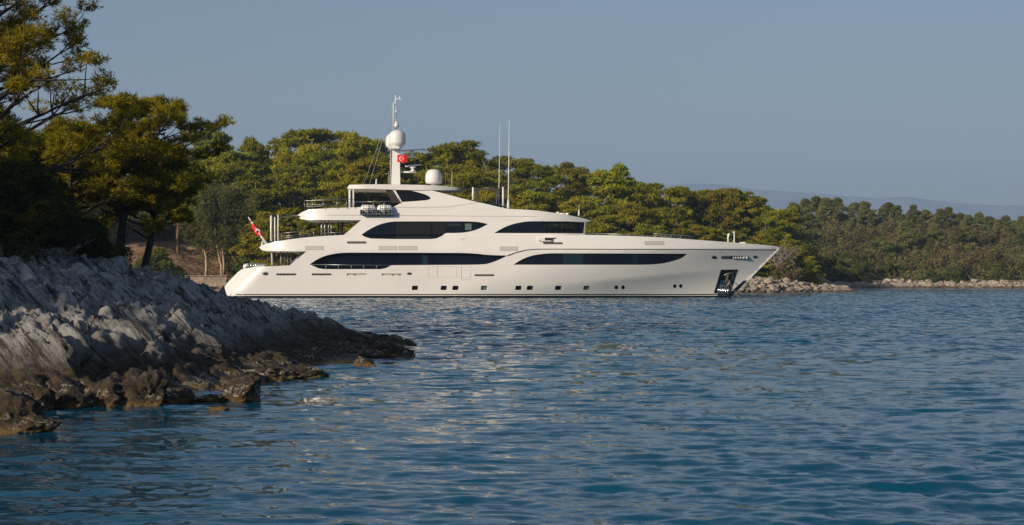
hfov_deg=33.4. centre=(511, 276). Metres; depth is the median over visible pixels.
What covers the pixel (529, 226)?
window
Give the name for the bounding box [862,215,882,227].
scrub bush
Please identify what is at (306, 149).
pine tree
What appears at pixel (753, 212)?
pine tree
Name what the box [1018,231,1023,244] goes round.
pine tree
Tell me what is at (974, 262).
scrub bush
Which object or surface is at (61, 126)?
pine tree
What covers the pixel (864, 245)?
scrub bush
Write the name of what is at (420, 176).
pine tree
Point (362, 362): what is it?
shore boulder
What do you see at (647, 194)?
pine tree
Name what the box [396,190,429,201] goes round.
window
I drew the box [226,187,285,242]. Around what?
pine tree
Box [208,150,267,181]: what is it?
pine tree
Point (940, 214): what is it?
pine tree
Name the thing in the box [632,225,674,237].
pine tree
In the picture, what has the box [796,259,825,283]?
pine tree
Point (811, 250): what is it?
undergrowth
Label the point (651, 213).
pine tree
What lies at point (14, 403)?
shore boulder
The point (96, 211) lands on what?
green bush
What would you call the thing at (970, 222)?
pine tree
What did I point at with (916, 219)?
pine tree
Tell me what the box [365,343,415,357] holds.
shore boulder
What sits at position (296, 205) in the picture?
pine tree
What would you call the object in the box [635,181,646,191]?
pine tree
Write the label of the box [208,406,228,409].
shore boulder
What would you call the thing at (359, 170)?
pine tree
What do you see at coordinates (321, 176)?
pine tree
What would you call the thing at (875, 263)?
green bush
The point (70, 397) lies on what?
shore boulder
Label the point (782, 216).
pine tree
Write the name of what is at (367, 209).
life raft
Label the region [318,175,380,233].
pine tree
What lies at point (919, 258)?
scrub bush
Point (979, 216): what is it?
pine tree
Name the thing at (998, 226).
pine tree
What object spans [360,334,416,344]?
shore boulder
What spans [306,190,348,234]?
pine tree
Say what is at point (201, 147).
pine tree
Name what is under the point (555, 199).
pine tree
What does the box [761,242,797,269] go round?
pine tree
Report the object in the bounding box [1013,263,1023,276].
green bush
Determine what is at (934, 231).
pine tree
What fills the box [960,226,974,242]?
pine tree
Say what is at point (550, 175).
pine tree
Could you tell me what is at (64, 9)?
pine tree
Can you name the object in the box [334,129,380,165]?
pine tree
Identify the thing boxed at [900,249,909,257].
green bush
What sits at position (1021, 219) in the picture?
pine tree
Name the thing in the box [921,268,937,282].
green bush
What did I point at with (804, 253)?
pine tree
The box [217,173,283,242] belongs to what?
pine tree
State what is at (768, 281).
pale boulder
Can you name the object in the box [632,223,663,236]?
pine tree
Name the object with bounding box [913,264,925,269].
green bush
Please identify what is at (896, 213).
pine tree
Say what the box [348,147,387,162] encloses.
pine tree
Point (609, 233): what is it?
pine tree
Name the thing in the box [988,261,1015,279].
green bush
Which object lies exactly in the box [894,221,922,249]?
pine tree
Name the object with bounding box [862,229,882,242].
scrub bush
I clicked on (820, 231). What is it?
scrub bush
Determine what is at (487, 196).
pine tree
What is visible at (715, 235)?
pine tree
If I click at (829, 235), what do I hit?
scrub bush
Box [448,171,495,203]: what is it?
pine tree
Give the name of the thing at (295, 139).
pine tree
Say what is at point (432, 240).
motor yacht
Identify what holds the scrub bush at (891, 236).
on the shore ground at (187, 259)
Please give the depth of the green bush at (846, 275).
314.39 m
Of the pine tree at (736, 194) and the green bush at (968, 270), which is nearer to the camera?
the pine tree at (736, 194)
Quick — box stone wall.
[185,275,227,285]
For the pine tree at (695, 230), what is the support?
on the shore ground at (187, 259)
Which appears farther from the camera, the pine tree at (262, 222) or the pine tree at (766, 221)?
the pine tree at (766, 221)
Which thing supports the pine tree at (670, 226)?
on the shore ground at (187, 259)
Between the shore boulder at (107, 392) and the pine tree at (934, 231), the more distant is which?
the pine tree at (934, 231)
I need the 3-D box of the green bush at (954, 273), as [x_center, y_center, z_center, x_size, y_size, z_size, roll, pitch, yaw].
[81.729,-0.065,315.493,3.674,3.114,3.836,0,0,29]
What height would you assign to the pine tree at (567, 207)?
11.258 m
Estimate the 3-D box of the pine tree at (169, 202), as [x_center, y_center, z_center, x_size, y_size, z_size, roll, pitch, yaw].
[-12.995,-1.961,59.146,4.531,6.464,5.844,0,0,37]
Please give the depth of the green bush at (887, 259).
341.96 m
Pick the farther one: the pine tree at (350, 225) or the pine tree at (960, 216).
the pine tree at (960, 216)
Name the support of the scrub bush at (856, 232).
on the shore ground at (187, 259)
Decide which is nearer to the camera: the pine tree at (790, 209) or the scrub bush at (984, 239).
the pine tree at (790, 209)
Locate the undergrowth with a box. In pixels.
[226,212,830,281]
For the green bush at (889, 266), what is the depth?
320.68 m
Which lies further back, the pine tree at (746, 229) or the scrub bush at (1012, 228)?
the scrub bush at (1012, 228)
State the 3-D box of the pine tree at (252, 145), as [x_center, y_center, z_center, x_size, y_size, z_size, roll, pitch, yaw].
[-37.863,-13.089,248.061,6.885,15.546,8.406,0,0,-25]
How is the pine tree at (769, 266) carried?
on the shore ground at (187, 259)
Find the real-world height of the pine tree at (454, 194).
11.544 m
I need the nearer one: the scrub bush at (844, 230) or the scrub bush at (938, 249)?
the scrub bush at (938, 249)
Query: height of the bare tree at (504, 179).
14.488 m
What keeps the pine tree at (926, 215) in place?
on the shore ground at (187, 259)
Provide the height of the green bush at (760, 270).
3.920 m
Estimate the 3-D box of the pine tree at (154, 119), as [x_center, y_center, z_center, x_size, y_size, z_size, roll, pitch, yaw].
[-12.745,-2.685,58.548,6.148,7.414,6.074,0,0,-27]
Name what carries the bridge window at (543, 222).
in the motor yacht
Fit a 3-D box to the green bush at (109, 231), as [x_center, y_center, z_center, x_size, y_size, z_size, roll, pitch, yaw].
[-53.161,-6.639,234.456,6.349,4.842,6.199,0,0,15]
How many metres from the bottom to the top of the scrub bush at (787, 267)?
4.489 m
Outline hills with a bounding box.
[557,184,1023,229]
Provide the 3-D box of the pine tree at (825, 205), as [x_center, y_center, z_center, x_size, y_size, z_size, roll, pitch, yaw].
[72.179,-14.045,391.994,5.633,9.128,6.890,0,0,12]
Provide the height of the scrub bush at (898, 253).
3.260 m
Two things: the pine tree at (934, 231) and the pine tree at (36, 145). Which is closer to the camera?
the pine tree at (36, 145)
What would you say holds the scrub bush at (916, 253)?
on the shore ground at (187, 259)
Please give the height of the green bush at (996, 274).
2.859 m
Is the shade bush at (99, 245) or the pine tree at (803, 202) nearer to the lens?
the shade bush at (99, 245)
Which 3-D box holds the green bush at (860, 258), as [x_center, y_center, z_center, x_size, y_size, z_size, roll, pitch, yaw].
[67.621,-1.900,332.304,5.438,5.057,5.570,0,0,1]
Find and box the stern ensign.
[250,220,262,235]
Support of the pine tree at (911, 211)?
on the shore ground at (187, 259)
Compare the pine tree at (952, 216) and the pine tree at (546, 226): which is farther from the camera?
the pine tree at (952, 216)
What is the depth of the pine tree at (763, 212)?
251.15 m
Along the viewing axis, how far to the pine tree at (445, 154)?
246.25 m
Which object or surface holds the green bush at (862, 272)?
on the shore ground at (187, 259)
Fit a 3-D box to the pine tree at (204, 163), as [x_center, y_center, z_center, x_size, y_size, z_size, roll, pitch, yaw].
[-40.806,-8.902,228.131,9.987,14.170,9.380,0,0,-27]
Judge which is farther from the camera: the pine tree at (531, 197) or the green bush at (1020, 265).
the green bush at (1020, 265)
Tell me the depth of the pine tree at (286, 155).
231.20 m
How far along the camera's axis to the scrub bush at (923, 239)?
358.89 m
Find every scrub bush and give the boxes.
[107,212,145,243]
[771,259,802,281]
[801,218,818,227]
[804,221,818,231]
[806,229,827,246]
[817,224,837,235]
[817,251,839,268]
[818,214,843,228]
[819,227,839,247]
[819,246,840,257]
[834,212,850,220]
[835,231,862,247]
[838,215,845,222]
[838,228,852,235]
[838,241,859,252]
[842,220,858,229]
[851,225,867,241]
[852,241,875,256]
[858,247,881,258]
[859,229,866,240]
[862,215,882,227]
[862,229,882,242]
[862,250,884,264]
[876,246,891,258]
[878,219,899,236]
[880,233,895,246]
[887,236,910,251]
[894,251,906,261]
[894,261,918,274]
[909,254,926,266]
[910,250,930,259]
[911,240,925,249]
[913,236,926,244]
[916,223,927,234]
[919,257,948,271]
[925,222,940,234]
[927,242,948,259]
[937,230,951,243]
[940,243,968,263]
[941,244,966,264]
[946,225,958,231]
[948,221,959,230]
[956,256,981,277]
[962,243,982,251]
[965,250,985,259]
[968,227,992,240]
[972,231,1001,247]
[979,249,1011,265]
[989,231,1000,240]
[997,254,1015,265]
[1000,226,1021,237]
[1004,252,1021,258]
[1010,259,1023,269]
[1012,255,1023,265]
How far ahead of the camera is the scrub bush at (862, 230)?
369.59 m
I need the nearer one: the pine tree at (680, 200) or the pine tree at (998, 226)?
the pine tree at (680, 200)
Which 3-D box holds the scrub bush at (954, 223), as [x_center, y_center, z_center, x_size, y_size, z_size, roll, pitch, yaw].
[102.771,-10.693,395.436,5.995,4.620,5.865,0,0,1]
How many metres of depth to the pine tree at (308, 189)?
218.07 m
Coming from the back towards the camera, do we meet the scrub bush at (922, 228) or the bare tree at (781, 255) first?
the scrub bush at (922, 228)
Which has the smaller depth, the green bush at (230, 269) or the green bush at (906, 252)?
the green bush at (230, 269)
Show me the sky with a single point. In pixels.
(922, 99)
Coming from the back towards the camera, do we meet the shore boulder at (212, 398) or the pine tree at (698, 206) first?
the pine tree at (698, 206)
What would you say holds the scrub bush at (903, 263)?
on the shore ground at (187, 259)
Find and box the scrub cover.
[805,220,1023,281]
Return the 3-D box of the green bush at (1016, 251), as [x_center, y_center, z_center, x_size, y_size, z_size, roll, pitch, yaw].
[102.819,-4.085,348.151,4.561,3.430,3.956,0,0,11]
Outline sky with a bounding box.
[0,0,1023,205]
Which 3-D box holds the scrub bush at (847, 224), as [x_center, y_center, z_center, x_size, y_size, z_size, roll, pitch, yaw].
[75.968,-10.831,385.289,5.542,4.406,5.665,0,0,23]
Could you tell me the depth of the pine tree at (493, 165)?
246.88 m
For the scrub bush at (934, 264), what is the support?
on the shore ground at (187, 259)
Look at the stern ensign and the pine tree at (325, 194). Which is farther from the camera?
the pine tree at (325, 194)
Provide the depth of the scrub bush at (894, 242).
351.02 m
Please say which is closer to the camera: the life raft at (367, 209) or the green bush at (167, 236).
the life raft at (367, 209)
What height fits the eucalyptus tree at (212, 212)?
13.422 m
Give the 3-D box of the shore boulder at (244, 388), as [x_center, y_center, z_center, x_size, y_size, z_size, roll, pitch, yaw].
[-4.378,1.875,27.543,0.680,0.622,0.732,0,0,0]
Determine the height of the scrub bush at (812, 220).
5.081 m
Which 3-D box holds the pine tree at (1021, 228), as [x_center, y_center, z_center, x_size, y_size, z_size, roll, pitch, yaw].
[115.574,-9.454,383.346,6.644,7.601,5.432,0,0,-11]
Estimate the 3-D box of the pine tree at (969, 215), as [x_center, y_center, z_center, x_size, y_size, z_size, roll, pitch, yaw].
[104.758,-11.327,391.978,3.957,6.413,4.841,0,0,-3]
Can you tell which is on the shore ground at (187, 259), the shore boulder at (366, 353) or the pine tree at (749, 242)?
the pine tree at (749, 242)
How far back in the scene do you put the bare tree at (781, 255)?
226.17 m
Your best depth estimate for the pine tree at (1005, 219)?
401.29 m
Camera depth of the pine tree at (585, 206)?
223.15 m
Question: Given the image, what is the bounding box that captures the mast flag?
[397,155,407,161]
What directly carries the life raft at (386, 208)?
attached to the motor yacht
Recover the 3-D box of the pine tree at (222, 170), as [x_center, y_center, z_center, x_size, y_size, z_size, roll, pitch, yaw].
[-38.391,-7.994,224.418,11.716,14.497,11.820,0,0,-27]
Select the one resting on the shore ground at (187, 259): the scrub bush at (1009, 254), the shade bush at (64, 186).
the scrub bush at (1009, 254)
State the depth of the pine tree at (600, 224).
217.18 m
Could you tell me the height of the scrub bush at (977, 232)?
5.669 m
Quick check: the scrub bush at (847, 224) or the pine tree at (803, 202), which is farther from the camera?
the pine tree at (803, 202)
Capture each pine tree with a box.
[0,0,147,192]
[0,1,94,216]
[0,112,161,227]
[0,120,112,233]
[62,136,231,267]
[64,91,236,257]
[152,247,172,266]
[157,174,209,253]
[167,154,196,241]
[168,159,233,253]
[178,161,265,259]
[189,144,217,160]
[190,130,240,180]
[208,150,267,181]
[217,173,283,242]
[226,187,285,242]
[227,211,295,265]
[231,135,273,189]
[249,226,300,265]
[259,180,329,212]
[264,159,275,178]
[264,164,326,211]
[265,127,349,165]
[266,183,310,207]
[269,145,301,205]
[273,206,315,259]
[280,198,309,210]
[281,150,346,199]
[286,219,332,264]
[297,143,329,157]
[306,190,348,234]
[314,163,382,206]
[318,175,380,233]
[323,141,385,164]
[323,155,416,206]
[326,223,355,235]
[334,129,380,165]
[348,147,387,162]
[362,136,391,154]
[363,161,404,200]
[370,193,395,206]
[379,155,425,181]
[402,139,503,182]
[405,166,449,185]
[427,164,463,182]
[444,192,468,199]
[446,165,512,193]
[447,146,477,183]
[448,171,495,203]
[458,187,519,203]
[466,155,533,203]
[493,184,553,232]
[499,200,550,211]
[507,161,576,201]
[513,177,555,194]
[525,191,577,231]
[533,161,589,201]
[544,224,555,231]
[547,196,595,227]
[548,224,574,232]
[559,203,610,227]
[566,171,599,198]
[577,168,638,227]
[585,204,635,231]
[585,214,624,234]
[589,229,625,235]
[595,184,636,205]
[600,209,646,235]
[603,161,638,206]
[603,202,678,229]
[628,181,688,224]
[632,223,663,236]
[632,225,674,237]
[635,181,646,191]
[660,184,694,228]
[661,221,684,235]
[665,225,712,240]
[673,189,707,227]
[684,223,705,238]
[686,189,722,225]
[696,229,732,241]
[698,187,748,228]
[698,191,742,232]
[698,226,725,241]
[714,189,754,232]
[715,188,765,220]
[728,195,768,240]
[729,230,751,242]
[741,202,781,236]
[742,240,766,274]
[747,211,785,242]
[751,233,775,244]
[758,256,778,277]
[759,209,796,240]
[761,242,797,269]
[773,206,811,237]
[777,239,808,267]
[788,202,804,217]
[788,215,800,231]
[789,247,820,280]
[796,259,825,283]
[799,198,815,218]
[804,195,822,216]
[814,197,837,225]
[828,197,847,216]
[845,202,859,219]
[852,201,877,227]
[868,236,896,256]
[875,207,888,221]
[877,202,894,220]
[887,205,905,221]
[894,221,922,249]
[905,205,921,220]
[910,215,925,226]
[919,209,934,222]
[925,224,945,244]
[931,208,949,229]
[941,207,957,225]
[948,226,968,245]
[949,213,965,223]
[959,216,978,228]
[960,214,971,226]
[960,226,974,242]
[974,212,986,231]
[981,216,994,232]
[991,219,1007,234]
[1000,215,1011,227]
[1000,231,1014,240]
[1010,220,1017,226]
[1011,234,1023,246]
[1014,215,1023,230]
[1015,220,1023,235]
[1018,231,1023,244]
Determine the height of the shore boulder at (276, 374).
0.432 m
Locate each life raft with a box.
[360,204,375,214]
[377,204,392,214]
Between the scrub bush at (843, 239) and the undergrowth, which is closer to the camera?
the undergrowth
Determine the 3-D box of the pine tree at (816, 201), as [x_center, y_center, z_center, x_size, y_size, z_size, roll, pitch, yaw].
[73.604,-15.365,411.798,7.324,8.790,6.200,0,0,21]
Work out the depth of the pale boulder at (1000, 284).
306.27 m
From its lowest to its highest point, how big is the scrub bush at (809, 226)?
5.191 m
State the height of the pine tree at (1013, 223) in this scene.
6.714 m
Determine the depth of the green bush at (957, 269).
316.68 m
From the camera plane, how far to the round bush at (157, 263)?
203.74 m
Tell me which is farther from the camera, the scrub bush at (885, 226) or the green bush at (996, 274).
the scrub bush at (885, 226)
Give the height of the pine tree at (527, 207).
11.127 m
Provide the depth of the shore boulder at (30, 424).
21.87 m
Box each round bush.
[133,251,185,271]
[172,270,193,279]
[217,241,246,270]
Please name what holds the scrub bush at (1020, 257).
on the shore ground at (187, 259)
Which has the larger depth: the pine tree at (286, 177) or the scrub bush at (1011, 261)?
the scrub bush at (1011, 261)
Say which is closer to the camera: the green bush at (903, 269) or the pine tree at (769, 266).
the pine tree at (769, 266)
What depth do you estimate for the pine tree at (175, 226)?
231.62 m
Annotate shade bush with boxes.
[0,157,92,260]
[1,150,112,255]
[52,211,119,258]
[110,242,134,265]
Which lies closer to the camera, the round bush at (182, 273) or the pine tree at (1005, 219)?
the round bush at (182, 273)
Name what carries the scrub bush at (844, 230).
on the shore ground at (187, 259)
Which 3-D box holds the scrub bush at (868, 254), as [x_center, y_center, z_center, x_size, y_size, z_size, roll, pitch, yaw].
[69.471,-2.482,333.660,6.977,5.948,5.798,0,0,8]
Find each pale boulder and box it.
[750,286,757,291]
[763,278,772,284]
[782,277,790,281]
[995,282,1004,287]
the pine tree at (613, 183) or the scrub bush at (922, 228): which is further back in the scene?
the scrub bush at (922, 228)
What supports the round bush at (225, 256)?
on the shore ground at (187, 259)
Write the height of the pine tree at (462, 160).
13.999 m
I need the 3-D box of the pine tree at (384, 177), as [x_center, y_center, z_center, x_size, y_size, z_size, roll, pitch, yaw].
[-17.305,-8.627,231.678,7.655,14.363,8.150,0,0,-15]
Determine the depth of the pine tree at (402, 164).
248.34 m
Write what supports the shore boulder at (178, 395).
in the water
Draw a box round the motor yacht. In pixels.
[225,95,779,297]
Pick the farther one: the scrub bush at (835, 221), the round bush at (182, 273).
the scrub bush at (835, 221)
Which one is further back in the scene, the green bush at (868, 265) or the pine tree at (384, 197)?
the green bush at (868, 265)
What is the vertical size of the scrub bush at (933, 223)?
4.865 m
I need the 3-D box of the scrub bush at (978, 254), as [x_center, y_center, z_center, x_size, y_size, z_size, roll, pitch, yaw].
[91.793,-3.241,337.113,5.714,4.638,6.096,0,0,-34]
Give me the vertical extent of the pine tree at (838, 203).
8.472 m
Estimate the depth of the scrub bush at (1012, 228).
381.16 m
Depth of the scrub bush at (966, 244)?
349.71 m
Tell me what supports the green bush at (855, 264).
on the shore ground at (187, 259)
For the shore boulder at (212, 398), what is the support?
in the water
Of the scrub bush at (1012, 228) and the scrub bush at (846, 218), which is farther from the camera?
the scrub bush at (846, 218)
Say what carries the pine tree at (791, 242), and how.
on the shore ground at (187, 259)
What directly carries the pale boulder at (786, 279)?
on the pale boulder
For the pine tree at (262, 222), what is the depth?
212.75 m
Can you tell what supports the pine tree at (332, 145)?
on the shore ground at (187, 259)
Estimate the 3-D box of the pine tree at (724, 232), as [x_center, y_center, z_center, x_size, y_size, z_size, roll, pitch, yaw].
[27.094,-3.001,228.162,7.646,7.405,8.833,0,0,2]
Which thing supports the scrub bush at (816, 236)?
on the shore ground at (187, 259)
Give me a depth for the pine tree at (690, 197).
251.28 m
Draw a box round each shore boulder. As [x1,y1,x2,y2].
[0,387,46,420]
[0,415,60,434]
[19,382,57,410]
[54,386,94,408]
[84,376,124,406]
[117,370,169,406]
[163,387,195,402]
[190,394,225,402]
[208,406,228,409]
[221,374,261,402]
[242,367,299,381]
[286,363,329,378]
[318,346,384,357]
[339,360,351,363]
[353,356,375,366]
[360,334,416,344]
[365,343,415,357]
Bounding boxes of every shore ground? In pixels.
[0,244,416,399]
[112,232,1023,292]
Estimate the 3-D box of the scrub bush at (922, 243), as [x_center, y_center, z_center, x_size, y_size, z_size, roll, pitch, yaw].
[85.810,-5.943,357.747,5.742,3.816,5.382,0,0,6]
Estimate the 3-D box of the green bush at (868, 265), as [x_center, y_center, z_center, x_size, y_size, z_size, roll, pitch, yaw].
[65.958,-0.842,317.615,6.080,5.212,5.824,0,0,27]
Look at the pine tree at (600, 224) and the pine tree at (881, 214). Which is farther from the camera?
the pine tree at (881, 214)
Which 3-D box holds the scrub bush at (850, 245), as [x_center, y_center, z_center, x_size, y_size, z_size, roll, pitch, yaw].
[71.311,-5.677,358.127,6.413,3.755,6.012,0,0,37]
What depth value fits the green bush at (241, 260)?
214.01 m
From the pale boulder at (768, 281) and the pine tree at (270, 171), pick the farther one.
the pine tree at (270, 171)
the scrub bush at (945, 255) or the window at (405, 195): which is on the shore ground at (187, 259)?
the scrub bush at (945, 255)
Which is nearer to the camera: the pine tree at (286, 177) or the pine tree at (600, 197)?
the pine tree at (286, 177)
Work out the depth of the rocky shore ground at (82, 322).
35.72 m
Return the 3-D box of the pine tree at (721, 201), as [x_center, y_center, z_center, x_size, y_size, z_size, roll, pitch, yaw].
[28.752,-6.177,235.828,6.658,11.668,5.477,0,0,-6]
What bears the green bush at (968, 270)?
on the shore ground at (187, 259)
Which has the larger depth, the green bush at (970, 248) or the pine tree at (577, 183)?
the green bush at (970, 248)
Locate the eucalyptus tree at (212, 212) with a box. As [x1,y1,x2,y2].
[175,173,270,274]
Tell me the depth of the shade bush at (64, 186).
52.86 m
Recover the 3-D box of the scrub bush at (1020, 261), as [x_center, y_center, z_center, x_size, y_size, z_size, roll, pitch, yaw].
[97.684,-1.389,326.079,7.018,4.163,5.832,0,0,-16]
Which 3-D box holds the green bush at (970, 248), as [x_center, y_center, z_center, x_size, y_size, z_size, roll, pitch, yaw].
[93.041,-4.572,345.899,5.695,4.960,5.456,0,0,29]
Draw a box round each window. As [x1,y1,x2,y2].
[310,253,505,268]
[362,221,486,238]
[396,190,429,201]
[495,221,542,232]
[514,253,685,264]
[543,222,580,232]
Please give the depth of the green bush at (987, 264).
321.69 m
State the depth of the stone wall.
199.29 m
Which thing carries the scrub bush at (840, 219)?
on the shore ground at (187, 259)
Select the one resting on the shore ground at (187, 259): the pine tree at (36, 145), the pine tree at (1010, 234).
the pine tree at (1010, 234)
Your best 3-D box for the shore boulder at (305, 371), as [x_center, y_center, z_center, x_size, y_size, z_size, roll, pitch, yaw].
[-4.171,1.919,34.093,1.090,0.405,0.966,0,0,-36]
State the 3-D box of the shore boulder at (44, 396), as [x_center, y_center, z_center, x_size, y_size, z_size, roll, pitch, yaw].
[-7.207,1.962,25.809,0.611,0.742,0.663,0,0,43]
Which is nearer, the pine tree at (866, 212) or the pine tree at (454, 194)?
the pine tree at (454, 194)
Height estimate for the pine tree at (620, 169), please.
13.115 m
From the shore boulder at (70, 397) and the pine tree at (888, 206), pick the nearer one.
the shore boulder at (70, 397)
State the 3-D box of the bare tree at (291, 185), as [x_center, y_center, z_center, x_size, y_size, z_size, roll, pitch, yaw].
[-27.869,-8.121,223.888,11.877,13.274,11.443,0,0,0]
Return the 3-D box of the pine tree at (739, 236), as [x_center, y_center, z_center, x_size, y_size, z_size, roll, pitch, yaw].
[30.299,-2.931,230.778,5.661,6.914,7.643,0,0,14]
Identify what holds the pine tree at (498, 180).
on the shore ground at (187, 259)
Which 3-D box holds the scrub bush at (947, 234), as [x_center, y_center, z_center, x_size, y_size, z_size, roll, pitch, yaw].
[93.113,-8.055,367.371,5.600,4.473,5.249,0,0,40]
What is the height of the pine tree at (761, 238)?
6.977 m
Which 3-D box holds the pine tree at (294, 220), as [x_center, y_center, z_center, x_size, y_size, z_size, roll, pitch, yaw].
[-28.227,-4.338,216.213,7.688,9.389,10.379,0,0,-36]
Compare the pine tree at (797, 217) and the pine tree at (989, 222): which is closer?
the pine tree at (797, 217)
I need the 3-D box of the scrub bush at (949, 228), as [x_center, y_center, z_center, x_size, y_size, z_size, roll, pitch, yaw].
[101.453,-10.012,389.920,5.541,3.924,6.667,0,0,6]
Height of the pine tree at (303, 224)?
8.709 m
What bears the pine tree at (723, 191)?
on the shore ground at (187, 259)
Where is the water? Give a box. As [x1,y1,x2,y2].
[0,288,1023,524]
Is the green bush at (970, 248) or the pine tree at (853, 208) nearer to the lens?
the green bush at (970, 248)
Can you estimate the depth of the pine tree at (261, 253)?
210.96 m
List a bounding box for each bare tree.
[262,166,319,210]
[477,159,536,192]
[768,243,802,275]
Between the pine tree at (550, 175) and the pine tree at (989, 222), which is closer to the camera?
the pine tree at (550, 175)
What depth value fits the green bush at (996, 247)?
345.89 m
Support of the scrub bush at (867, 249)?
on the shore ground at (187, 259)
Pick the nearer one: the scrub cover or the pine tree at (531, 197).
the pine tree at (531, 197)
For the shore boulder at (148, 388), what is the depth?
26.41 m
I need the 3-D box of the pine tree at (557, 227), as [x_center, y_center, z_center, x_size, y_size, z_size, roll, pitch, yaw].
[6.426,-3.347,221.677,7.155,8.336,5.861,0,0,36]
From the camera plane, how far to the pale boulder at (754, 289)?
215.12 m
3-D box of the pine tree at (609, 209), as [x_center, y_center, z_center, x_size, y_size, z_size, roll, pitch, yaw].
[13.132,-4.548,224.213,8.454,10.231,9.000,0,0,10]
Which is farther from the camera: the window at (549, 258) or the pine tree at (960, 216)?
the pine tree at (960, 216)
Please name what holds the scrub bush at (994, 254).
on the shore ground at (187, 259)
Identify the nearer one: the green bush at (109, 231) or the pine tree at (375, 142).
the green bush at (109, 231)
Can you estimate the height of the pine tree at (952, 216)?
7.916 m
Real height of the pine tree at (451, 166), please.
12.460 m
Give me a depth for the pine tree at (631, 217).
219.02 m
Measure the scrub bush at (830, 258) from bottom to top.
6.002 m
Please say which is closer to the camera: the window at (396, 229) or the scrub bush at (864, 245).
the window at (396, 229)
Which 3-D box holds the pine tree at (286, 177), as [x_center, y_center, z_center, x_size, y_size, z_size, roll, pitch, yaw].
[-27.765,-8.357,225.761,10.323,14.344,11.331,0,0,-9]
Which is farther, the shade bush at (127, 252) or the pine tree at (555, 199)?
the pine tree at (555, 199)
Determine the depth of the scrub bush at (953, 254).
338.26 m
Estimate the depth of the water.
22.60 m
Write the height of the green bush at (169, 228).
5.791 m
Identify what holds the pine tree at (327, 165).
on the shore ground at (187, 259)
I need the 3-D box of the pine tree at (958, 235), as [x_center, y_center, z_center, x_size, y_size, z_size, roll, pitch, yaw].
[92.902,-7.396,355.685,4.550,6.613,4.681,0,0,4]
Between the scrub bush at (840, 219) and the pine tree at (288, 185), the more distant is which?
the scrub bush at (840, 219)
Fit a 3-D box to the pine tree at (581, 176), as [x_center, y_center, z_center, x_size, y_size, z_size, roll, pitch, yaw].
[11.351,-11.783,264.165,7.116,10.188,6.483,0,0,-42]
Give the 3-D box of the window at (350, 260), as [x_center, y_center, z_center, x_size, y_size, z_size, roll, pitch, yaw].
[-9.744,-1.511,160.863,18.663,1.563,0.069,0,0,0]
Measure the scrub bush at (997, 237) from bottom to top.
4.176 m
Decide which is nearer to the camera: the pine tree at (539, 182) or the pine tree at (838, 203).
the pine tree at (539, 182)
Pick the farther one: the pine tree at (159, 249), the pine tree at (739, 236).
the pine tree at (739, 236)
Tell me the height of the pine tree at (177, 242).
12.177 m
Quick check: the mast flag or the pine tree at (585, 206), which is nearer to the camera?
the mast flag
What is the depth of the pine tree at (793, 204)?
391.62 m
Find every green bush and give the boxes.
[88,203,111,228]
[107,221,126,243]
[131,215,173,239]
[133,206,185,241]
[223,251,251,276]
[231,241,265,271]
[753,264,766,277]
[827,266,854,282]
[850,259,862,271]
[852,255,867,261]
[853,264,874,280]
[854,259,882,282]
[867,260,880,268]
[876,261,896,279]
[883,258,897,265]
[895,265,912,278]
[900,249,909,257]
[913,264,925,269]
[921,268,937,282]
[943,266,963,280]
[944,268,961,282]
[958,263,977,280]
[964,243,975,252]
[976,258,993,277]
[986,270,1008,280]
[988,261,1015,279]
[991,244,1008,253]
[1010,249,1020,253]
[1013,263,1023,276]
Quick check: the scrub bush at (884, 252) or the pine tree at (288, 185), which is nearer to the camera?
the pine tree at (288, 185)
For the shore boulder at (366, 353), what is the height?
0.467 m
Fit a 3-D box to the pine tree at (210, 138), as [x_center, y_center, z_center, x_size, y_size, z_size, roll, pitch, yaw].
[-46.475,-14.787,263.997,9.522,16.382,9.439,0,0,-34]
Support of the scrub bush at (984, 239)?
on the shore ground at (187, 259)
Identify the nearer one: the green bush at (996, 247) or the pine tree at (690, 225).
the pine tree at (690, 225)
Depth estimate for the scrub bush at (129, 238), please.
230.75 m
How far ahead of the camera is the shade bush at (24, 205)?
45.41 m
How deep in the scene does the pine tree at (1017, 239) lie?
368.31 m
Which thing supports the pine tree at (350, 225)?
on the shore ground at (187, 259)
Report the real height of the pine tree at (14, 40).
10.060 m
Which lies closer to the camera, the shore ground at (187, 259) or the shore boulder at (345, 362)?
the shore boulder at (345, 362)
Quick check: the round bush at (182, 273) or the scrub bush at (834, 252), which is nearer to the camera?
the round bush at (182, 273)
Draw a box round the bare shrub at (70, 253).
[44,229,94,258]

